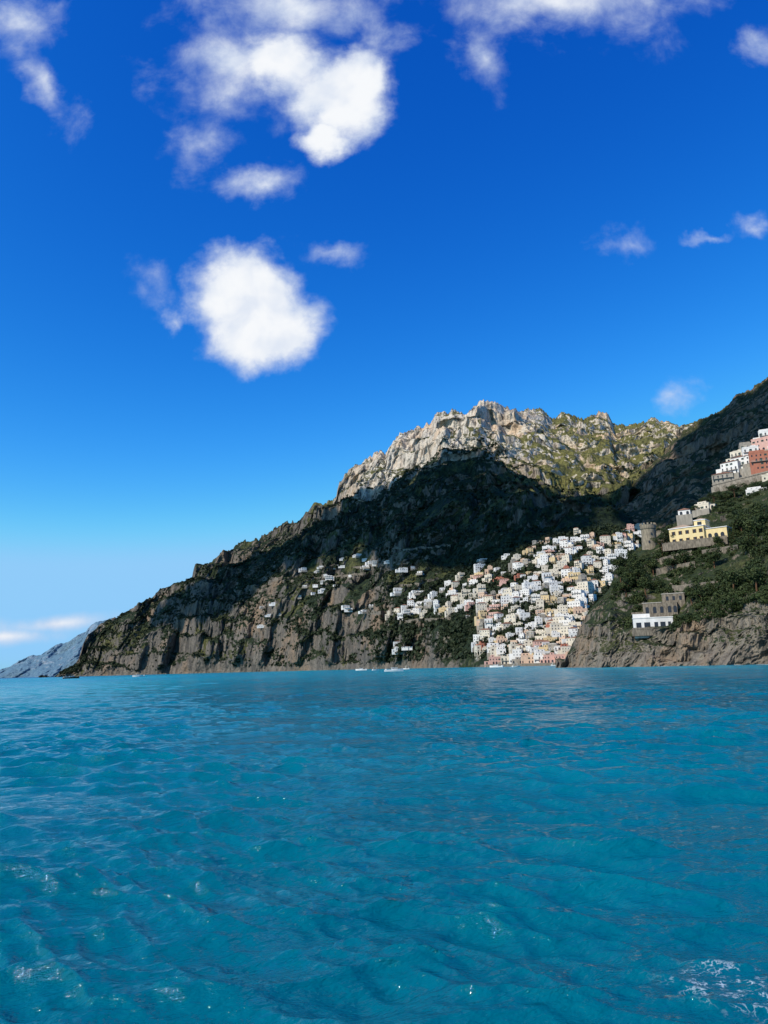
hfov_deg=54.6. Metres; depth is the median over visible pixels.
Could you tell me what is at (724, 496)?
holm oak tree
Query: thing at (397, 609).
cream house
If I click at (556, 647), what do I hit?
white house
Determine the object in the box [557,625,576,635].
cream house
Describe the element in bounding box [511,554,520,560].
cream house
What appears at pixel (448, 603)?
cream house
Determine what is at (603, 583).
yellow house
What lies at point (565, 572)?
white house
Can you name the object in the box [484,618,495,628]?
white house
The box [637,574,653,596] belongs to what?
holm oak tree
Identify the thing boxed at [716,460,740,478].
white house
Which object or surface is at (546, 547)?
white house
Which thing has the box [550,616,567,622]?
cream house
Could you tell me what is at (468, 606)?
pink house
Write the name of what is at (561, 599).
grey house
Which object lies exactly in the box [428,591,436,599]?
white house
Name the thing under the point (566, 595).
peach house
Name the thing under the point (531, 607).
cream house
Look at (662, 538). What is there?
pine tree
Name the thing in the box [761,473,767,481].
cream house
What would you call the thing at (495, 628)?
white house
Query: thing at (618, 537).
white house
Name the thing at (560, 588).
white house
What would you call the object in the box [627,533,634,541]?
yellow house
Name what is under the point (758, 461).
terracotta house
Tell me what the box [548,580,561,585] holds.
white house
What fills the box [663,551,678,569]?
holm oak tree
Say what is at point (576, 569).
white house
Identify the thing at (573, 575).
yellow house
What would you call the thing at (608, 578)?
white house
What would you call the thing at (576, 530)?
cream house
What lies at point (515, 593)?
white house
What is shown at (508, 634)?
white house
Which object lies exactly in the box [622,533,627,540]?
pink house
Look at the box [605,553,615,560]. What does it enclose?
white house
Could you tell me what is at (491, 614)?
pink house
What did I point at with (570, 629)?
white house
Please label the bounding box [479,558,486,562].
white house
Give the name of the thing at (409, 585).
terrace wall
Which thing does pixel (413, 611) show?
white house
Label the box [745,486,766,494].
white house
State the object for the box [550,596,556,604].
yellow house
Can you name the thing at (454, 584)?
cream house
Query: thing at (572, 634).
white house
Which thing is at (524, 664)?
stone quay
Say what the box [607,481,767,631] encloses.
headland shrubs
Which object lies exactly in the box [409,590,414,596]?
white house
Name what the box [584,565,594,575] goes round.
yellow house
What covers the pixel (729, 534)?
cypress tree
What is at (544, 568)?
cream house
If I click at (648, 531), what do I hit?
stone watchtower
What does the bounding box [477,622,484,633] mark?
grey house
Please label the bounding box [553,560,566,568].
cream house
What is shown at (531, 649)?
white house
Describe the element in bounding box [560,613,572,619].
white house
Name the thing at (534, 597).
white house
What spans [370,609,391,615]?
terrace wall
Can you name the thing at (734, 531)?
cypress tree
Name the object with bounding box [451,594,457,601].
cream house
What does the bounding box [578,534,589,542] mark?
white house
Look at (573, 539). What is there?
white house
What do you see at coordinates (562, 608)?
cream house
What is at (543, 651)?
white house
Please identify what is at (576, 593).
white house
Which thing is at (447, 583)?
white house
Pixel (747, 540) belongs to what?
holm oak tree
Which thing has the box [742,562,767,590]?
holm oak tree
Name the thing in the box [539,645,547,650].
yellow house
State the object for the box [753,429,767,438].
white house
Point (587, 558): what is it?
white house
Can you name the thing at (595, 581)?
white house
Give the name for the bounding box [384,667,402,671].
motor boat
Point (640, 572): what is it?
holm oak tree
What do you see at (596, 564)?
cream house
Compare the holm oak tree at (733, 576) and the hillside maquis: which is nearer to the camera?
the holm oak tree at (733, 576)
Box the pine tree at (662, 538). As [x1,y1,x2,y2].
[650,535,668,552]
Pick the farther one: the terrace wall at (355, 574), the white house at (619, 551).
the terrace wall at (355, 574)
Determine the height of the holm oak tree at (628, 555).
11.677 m
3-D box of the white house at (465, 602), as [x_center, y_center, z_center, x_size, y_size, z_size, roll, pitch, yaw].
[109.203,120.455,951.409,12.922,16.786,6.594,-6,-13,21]
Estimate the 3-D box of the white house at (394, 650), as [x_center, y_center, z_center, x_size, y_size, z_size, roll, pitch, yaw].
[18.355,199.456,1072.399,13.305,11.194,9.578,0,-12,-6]
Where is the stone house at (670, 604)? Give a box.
[631,592,684,616]
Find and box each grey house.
[426,601,432,608]
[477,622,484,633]
[508,559,515,571]
[512,657,520,663]
[522,559,531,566]
[525,631,534,638]
[538,613,545,622]
[541,582,548,589]
[547,643,558,653]
[555,597,566,604]
[575,573,586,584]
[711,472,733,491]
[735,441,751,450]
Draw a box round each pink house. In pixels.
[464,602,474,610]
[484,655,500,664]
[487,604,500,611]
[487,612,500,618]
[532,639,548,646]
[540,652,554,662]
[550,654,564,662]
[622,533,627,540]
[625,524,633,530]
[751,436,767,449]
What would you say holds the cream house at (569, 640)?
on the mountain
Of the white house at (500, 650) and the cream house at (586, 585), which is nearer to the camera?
the white house at (500, 650)
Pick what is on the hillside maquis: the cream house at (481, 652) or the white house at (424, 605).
the white house at (424, 605)
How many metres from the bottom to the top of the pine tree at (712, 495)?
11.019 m
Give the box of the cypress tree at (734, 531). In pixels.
[731,524,736,541]
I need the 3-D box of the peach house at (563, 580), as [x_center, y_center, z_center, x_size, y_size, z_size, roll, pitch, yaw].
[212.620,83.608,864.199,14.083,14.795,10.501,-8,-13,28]
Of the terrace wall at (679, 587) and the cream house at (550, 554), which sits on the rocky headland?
the terrace wall at (679, 587)
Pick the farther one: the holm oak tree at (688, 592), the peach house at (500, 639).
the peach house at (500, 639)
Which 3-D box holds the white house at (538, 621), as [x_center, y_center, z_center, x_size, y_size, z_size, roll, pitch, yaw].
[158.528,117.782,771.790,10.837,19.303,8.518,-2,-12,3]
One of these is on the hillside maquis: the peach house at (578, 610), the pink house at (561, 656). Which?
the peach house at (578, 610)
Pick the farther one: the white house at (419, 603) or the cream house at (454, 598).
the white house at (419, 603)
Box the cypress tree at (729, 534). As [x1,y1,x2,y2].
[728,528,732,543]
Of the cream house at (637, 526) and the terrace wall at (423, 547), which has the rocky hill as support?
the cream house at (637, 526)
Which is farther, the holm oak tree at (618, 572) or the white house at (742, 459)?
the white house at (742, 459)
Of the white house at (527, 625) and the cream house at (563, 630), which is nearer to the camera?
the cream house at (563, 630)
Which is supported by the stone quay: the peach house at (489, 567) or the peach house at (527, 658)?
the peach house at (527, 658)
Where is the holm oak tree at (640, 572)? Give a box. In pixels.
[631,563,648,578]
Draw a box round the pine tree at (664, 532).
[658,529,668,537]
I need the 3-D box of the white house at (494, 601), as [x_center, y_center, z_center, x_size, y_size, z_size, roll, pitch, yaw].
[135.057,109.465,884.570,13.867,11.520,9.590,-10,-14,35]
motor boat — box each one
[132,674,144,676]
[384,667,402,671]
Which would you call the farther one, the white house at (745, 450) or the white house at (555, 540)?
the white house at (555, 540)
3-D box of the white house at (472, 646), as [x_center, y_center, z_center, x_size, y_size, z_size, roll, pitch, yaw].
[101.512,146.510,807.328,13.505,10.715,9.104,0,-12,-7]
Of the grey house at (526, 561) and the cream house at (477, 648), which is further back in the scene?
the grey house at (526, 561)
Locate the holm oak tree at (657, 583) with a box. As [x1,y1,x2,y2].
[652,576,666,586]
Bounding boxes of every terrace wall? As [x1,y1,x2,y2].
[307,572,365,579]
[353,560,417,568]
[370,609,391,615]
[379,582,424,589]
[392,544,449,551]
[399,617,450,623]
[656,561,695,575]
[659,550,691,564]
[672,581,714,590]
[702,545,737,553]
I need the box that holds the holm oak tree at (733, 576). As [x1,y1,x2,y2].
[723,566,745,589]
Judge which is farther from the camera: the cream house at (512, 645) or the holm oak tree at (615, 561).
the cream house at (512, 645)
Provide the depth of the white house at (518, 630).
764.44 m
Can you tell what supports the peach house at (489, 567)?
on the mountain
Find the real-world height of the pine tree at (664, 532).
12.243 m
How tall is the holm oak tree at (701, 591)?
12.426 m
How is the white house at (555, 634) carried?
on the mountain
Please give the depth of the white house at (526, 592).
854.08 m
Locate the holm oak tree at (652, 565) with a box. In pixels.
[644,557,658,574]
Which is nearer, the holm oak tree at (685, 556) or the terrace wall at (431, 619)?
the holm oak tree at (685, 556)
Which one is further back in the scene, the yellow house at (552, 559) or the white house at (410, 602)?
the white house at (410, 602)
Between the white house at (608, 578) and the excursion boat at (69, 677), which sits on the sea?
the excursion boat at (69, 677)
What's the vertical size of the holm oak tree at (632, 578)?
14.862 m
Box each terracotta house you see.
[476,641,486,649]
[748,449,767,474]
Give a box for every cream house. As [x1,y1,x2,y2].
[385,610,389,620]
[392,607,400,616]
[419,609,426,618]
[444,606,454,616]
[445,601,451,606]
[451,581,459,587]
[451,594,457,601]
[455,572,464,580]
[458,589,470,599]
[473,583,485,597]
[474,645,480,660]
[476,602,486,615]
[478,628,491,643]
[479,646,486,657]
[482,574,493,582]
[483,595,494,604]
[489,645,496,656]
[497,622,512,631]
[500,654,508,663]
[502,587,514,595]
[504,613,517,622]
[508,605,520,614]
[508,642,517,653]
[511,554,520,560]
[513,584,521,590]
[516,644,525,650]
[524,639,532,646]
[528,605,535,612]
[535,630,545,634]
[535,634,550,639]
[536,599,543,608]
[541,565,547,572]
[544,622,562,634]
[546,552,555,557]
[549,568,558,574]
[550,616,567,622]
[551,571,560,577]
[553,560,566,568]
[553,591,560,596]
[554,604,567,615]
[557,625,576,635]
[557,646,570,653]
[560,554,571,562]
[566,636,575,645]
[568,621,581,628]
[569,614,581,619]
[573,527,580,535]
[574,560,583,569]
[574,581,592,593]
[587,538,595,548]
[593,561,602,569]
[595,587,601,592]
[599,535,611,546]
[604,548,612,555]
[615,543,623,549]
[634,523,642,529]
[692,501,716,517]
[726,449,741,461]
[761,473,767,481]
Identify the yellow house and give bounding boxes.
[438,606,448,615]
[474,610,486,625]
[522,547,533,555]
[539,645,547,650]
[540,595,549,604]
[543,636,556,644]
[544,608,553,616]
[549,557,556,563]
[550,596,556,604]
[565,572,580,581]
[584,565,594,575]
[598,580,606,586]
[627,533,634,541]
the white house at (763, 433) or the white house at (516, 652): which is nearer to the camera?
the white house at (763, 433)
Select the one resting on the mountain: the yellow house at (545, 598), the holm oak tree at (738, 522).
the yellow house at (545, 598)
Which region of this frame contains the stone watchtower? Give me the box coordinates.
[639,522,664,549]
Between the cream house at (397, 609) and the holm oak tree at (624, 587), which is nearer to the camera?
the holm oak tree at (624, 587)
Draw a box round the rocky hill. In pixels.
[614,377,767,530]
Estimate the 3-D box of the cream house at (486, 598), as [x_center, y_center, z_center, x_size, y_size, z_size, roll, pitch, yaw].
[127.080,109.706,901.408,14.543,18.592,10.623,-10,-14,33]
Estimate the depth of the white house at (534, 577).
904.13 m
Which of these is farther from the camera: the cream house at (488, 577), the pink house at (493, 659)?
the cream house at (488, 577)
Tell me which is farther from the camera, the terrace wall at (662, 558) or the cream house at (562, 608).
the cream house at (562, 608)
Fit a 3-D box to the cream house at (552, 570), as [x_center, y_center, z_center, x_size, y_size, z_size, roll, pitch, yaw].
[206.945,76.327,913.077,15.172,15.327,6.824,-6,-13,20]
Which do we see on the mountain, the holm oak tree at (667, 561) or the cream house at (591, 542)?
the cream house at (591, 542)
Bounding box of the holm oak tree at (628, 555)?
[626,551,637,564]
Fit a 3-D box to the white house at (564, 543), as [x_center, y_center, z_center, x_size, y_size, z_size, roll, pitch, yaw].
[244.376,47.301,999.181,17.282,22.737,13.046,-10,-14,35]
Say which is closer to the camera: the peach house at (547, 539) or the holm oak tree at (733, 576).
the holm oak tree at (733, 576)
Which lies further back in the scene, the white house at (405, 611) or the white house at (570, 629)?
the white house at (405, 611)
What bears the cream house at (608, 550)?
on the mountain
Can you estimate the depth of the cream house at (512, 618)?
804.00 m
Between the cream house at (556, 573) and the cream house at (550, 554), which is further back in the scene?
the cream house at (550, 554)
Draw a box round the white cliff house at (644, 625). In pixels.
[632,614,672,637]
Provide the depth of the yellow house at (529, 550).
1017.03 m
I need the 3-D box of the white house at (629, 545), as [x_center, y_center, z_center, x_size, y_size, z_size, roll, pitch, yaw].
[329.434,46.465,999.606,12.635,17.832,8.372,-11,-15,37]
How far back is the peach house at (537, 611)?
796.52 m
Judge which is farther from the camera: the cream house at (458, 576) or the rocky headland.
the cream house at (458, 576)
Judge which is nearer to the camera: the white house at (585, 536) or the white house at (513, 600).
the white house at (513, 600)
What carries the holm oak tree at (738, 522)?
on the rocky headland
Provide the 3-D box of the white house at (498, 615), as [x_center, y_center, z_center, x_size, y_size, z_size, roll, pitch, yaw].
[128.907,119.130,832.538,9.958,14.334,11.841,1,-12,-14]
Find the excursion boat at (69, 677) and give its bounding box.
[62,675,78,678]
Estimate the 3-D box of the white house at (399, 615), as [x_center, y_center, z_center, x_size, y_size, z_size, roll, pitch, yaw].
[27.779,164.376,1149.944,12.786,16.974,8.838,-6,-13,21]
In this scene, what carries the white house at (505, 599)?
on the mountain
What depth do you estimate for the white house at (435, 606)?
1028.59 m
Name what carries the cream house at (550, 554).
on the mountain
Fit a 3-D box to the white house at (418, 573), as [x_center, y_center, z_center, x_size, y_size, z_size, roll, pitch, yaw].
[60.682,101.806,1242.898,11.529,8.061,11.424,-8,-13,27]
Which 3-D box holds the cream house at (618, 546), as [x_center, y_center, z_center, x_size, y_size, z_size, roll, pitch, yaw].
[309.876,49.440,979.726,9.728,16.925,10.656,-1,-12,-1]
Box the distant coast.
[0,618,111,677]
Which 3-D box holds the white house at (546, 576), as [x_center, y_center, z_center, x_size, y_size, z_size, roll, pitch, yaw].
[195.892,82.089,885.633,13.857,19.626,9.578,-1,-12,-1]
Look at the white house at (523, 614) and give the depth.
798.16 m
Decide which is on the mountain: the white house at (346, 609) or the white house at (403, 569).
the white house at (403, 569)
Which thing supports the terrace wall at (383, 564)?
on the hillside maquis
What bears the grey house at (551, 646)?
on the mountain
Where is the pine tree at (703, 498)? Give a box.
[698,497,709,501]
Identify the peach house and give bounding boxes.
[478,591,486,598]
[485,565,492,573]
[496,636,506,644]
[520,653,533,663]
[535,609,544,614]
[543,537,550,543]
[556,636,566,643]
[561,578,571,582]
[562,593,571,596]
[573,606,586,614]
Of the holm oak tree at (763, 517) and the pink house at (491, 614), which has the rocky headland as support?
the holm oak tree at (763, 517)
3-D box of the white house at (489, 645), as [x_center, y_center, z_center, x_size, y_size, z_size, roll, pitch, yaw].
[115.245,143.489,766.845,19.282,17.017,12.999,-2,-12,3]
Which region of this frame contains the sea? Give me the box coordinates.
[0,664,767,1023]
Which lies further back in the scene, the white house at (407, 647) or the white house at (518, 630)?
the white house at (407, 647)
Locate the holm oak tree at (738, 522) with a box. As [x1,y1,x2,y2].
[730,512,748,535]
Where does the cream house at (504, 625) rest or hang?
on the hillside maquis
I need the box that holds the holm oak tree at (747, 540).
[736,530,758,549]
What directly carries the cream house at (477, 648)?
on the mountain
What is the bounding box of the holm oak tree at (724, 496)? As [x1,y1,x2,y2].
[719,491,728,501]
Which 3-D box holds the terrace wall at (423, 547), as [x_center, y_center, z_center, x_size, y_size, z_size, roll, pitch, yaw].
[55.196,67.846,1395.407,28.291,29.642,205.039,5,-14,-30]
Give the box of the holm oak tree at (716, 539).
[712,534,723,543]
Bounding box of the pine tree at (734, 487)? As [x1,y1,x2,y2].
[725,484,739,496]
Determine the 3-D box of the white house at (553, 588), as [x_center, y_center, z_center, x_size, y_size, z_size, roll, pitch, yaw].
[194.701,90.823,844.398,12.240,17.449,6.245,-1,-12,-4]
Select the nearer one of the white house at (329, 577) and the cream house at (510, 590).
the cream house at (510, 590)
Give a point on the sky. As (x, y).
(249, 249)
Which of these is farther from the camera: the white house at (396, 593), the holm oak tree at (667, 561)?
the white house at (396, 593)
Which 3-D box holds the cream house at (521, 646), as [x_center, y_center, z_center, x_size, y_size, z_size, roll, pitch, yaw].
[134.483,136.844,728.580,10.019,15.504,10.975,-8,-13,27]
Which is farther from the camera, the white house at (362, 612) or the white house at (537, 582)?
the white house at (362, 612)
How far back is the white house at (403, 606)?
1177.52 m
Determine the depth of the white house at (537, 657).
689.81 m
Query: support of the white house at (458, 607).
on the mountain
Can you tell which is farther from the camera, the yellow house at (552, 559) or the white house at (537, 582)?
the yellow house at (552, 559)
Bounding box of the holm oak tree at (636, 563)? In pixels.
[627,556,642,579]
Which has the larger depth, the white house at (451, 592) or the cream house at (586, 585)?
the white house at (451, 592)
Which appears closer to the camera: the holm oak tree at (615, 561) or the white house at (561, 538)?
the holm oak tree at (615, 561)
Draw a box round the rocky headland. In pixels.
[555,480,767,667]
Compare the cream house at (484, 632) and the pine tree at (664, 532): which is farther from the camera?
the cream house at (484, 632)
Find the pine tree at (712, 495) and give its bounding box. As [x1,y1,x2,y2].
[706,491,721,501]
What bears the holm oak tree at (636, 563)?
on the rocky headland
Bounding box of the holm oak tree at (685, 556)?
[676,548,692,563]
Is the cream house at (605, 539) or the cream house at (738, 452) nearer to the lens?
the cream house at (738, 452)
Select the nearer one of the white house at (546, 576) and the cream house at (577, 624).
the cream house at (577, 624)
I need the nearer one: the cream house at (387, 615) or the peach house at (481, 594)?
the peach house at (481, 594)
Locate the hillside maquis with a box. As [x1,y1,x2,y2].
[59,437,665,674]
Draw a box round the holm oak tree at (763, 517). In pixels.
[753,505,767,531]
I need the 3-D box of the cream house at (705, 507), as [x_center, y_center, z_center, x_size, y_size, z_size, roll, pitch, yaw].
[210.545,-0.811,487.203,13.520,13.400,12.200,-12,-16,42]
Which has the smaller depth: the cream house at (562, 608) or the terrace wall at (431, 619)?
the cream house at (562, 608)
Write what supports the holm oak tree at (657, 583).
on the rocky headland
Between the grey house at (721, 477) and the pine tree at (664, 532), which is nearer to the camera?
the pine tree at (664, 532)
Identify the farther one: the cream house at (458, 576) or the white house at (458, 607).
the cream house at (458, 576)
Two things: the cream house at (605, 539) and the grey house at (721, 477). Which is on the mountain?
the cream house at (605, 539)
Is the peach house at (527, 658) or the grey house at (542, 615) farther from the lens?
the grey house at (542, 615)
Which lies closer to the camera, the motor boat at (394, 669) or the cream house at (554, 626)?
the motor boat at (394, 669)
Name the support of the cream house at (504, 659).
on the mountain
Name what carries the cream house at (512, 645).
on the stone quay
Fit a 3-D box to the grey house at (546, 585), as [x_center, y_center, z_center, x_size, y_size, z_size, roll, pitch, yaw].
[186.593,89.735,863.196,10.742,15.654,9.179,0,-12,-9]
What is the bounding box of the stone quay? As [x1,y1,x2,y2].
[480,663,554,666]
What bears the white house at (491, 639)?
on the hillside maquis
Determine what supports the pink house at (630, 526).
on the mountain
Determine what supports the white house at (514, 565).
on the mountain
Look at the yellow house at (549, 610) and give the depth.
786.00 m
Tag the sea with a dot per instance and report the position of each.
(536, 844)
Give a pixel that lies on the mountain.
(564, 447)
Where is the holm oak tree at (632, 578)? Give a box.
[619,568,638,590]
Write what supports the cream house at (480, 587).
on the mountain
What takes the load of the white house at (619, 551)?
on the mountain
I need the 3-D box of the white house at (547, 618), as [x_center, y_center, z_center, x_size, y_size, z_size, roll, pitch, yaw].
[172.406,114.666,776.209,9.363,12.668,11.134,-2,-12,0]
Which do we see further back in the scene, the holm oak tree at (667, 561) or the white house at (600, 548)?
the white house at (600, 548)
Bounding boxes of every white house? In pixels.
[299,567,307,572]
[325,575,333,580]
[344,607,352,611]
[358,610,366,613]
[390,591,401,595]
[392,647,398,654]
[393,641,399,648]
[395,567,407,572]
[397,613,402,622]
[401,604,406,610]
[401,609,409,614]
[402,646,412,649]
[407,599,416,608]
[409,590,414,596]
[410,608,416,613]
[414,590,423,595]
[415,601,423,608]
[416,571,423,575]
[423,599,432,608]
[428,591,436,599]
[433,604,438,613]
[444,580,451,586]
[446,589,457,595]
[455,604,463,611]
[464,600,474,610]
[469,579,478,586]
[471,642,476,651]
[473,634,479,641]
[474,563,484,572]
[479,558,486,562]
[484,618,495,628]
[487,643,499,659]
[488,637,495,642]
[492,599,500,603]
[492,622,501,631]
[494,612,502,622]
[496,647,505,655]
[501,554,509,559]
[501,594,511,606]
[505,632,514,641]
[509,647,522,663]
[510,591,522,603]
[510,596,521,603]
[511,561,521,574]
[514,563,523,569]
[515,627,522,638]
[516,633,525,641]
[518,611,529,620]
[519,588,531,596]
[522,581,533,589]
[522,623,538,630]
[524,575,537,581]
[529,645,538,653]
[530,585,540,592]
[531,580,540,584]
[531,594,540,602]
[531,616,542,628]
[533,653,543,662]
[534,649,550,654]
[537,553,548,566]
[541,572,554,582]
[542,545,549,550]
[544,616,552,623]
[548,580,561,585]
[549,584,558,594]
[551,631,561,636]
[552,538,559,545]
[554,645,570,652]
[558,536,567,540]
[558,539,573,551]
[558,585,562,592]
[559,618,574,624]
[560,568,575,580]
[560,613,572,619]
[565,547,577,554]
[567,599,583,607]
[568,627,577,632]
[568,631,576,637]
[570,537,579,544]
[571,589,586,597]
[572,567,579,571]
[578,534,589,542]
[581,554,594,565]
[581,597,587,604]
[588,594,596,604]
[590,579,598,586]
[596,546,605,553]
[599,566,608,573]
[601,573,613,584]
[603,559,609,566]
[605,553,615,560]
[613,532,622,541]
[614,549,627,558]
[623,540,634,549]
[633,530,640,536]
[676,508,692,525]
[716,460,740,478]
[730,455,750,476]
[741,445,758,467]
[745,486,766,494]
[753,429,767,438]
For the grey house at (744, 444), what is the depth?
561.64 m
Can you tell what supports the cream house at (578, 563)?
on the mountain
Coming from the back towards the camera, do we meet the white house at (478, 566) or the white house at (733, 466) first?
the white house at (478, 566)
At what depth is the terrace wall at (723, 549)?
395.47 m
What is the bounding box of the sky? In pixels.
[0,0,767,669]
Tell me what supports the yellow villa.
on the rocky headland
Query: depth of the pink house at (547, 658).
682.49 m
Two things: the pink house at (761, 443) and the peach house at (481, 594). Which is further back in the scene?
the peach house at (481, 594)
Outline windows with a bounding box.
[672,522,724,541]
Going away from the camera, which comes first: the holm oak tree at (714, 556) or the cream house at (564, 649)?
the holm oak tree at (714, 556)
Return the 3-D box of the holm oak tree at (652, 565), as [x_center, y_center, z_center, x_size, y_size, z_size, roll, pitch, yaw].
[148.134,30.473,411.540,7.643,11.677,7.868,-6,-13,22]
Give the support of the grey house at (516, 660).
on the mountain
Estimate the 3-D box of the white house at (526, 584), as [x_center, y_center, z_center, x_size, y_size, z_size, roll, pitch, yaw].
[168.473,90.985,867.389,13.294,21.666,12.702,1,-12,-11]
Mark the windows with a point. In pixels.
(698, 523)
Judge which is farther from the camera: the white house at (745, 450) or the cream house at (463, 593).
the cream house at (463, 593)
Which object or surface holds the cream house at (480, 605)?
on the mountain
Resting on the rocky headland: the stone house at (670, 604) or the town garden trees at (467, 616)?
the stone house at (670, 604)
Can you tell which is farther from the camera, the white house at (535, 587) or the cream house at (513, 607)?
the white house at (535, 587)
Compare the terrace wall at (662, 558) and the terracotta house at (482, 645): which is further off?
the terracotta house at (482, 645)
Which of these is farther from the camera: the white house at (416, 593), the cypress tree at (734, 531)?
the white house at (416, 593)
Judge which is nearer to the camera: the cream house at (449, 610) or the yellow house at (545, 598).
the yellow house at (545, 598)
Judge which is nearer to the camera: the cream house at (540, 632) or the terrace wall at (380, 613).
the cream house at (540, 632)
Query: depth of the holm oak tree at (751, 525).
372.35 m
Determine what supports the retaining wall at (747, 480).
on the rocky headland
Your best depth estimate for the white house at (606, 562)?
911.95 m
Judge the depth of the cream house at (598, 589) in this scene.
832.68 m
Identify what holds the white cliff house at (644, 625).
on the rocky headland
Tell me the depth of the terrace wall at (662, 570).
404.80 m
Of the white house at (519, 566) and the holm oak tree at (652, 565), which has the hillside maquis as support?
the white house at (519, 566)
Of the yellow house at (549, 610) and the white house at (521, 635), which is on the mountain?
the white house at (521, 635)
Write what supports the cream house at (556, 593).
on the mountain
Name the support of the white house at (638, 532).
on the mountain
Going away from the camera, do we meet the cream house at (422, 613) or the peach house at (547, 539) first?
the peach house at (547, 539)
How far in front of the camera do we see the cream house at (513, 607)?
825.50 m
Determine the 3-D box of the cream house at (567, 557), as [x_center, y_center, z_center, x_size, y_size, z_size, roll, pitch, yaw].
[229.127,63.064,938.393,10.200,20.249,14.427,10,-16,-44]
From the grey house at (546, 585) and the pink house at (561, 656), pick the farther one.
the grey house at (546, 585)
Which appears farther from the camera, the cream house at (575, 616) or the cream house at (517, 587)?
the cream house at (517, 587)
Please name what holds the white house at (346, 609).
on the hillside maquis
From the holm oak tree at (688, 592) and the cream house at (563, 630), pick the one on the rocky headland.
the holm oak tree at (688, 592)
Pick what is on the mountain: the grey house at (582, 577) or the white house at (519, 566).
the grey house at (582, 577)
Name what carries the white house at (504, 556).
on the mountain
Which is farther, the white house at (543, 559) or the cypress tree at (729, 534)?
the white house at (543, 559)
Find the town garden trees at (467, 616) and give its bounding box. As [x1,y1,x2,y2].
[365,529,641,659]
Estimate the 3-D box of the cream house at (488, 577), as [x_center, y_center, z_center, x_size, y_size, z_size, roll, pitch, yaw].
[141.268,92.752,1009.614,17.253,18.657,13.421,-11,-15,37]
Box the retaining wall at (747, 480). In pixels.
[712,471,767,491]
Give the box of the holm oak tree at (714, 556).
[704,545,722,567]
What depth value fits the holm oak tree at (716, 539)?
402.36 m
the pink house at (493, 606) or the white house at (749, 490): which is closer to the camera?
the white house at (749, 490)
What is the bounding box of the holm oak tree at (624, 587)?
[616,577,632,596]
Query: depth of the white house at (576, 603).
784.64 m
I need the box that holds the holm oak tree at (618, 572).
[612,564,625,581]
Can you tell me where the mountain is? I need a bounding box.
[39,399,696,676]
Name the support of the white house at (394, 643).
on the hillside maquis
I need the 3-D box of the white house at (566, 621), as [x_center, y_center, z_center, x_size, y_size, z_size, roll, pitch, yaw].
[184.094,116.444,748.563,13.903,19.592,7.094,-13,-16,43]
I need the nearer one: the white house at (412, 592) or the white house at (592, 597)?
the white house at (592, 597)
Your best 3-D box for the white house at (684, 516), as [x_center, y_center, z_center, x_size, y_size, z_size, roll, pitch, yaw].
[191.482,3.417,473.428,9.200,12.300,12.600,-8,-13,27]
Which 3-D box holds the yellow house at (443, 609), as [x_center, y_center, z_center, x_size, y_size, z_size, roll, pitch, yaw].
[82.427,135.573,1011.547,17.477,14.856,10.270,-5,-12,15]
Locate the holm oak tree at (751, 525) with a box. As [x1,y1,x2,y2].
[743,515,765,535]
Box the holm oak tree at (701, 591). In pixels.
[691,581,711,597]
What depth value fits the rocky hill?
1181.10 m
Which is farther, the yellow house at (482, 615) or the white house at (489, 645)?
the yellow house at (482, 615)
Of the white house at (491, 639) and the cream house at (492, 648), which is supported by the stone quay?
the cream house at (492, 648)
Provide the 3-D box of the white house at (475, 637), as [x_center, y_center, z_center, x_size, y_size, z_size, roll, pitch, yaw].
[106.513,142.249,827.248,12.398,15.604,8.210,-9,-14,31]
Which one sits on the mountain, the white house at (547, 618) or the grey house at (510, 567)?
the grey house at (510, 567)
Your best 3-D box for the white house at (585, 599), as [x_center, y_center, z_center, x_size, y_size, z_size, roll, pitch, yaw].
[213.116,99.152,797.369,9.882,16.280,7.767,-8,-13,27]
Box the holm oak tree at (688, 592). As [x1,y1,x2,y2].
[683,584,696,603]
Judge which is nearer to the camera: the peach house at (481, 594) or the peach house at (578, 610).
the peach house at (578, 610)
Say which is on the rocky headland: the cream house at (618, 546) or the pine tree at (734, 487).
the pine tree at (734, 487)
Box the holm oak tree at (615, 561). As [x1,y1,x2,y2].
[609,553,625,566]
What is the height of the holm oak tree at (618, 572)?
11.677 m
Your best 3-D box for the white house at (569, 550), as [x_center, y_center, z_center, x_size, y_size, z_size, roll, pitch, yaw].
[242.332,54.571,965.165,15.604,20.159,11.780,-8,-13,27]
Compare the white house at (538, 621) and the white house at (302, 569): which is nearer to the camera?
the white house at (538, 621)
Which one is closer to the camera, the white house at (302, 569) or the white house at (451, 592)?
the white house at (451, 592)
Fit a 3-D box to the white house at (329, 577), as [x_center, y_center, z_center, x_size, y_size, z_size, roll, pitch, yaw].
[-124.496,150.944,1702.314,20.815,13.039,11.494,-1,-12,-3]
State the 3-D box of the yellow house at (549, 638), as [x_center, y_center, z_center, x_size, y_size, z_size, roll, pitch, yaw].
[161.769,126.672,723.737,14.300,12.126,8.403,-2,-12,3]
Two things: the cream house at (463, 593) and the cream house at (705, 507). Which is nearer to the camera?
the cream house at (705, 507)
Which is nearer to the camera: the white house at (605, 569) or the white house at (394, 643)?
the white house at (605, 569)
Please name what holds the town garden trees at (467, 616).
on the mountain
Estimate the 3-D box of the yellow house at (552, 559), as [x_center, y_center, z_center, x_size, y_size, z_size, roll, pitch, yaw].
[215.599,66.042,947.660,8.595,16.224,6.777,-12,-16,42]
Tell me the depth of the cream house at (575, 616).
755.99 m
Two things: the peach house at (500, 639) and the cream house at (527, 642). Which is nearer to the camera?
the cream house at (527, 642)
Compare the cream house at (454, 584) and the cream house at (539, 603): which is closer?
the cream house at (539, 603)
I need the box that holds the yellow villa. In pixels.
[662,518,731,552]

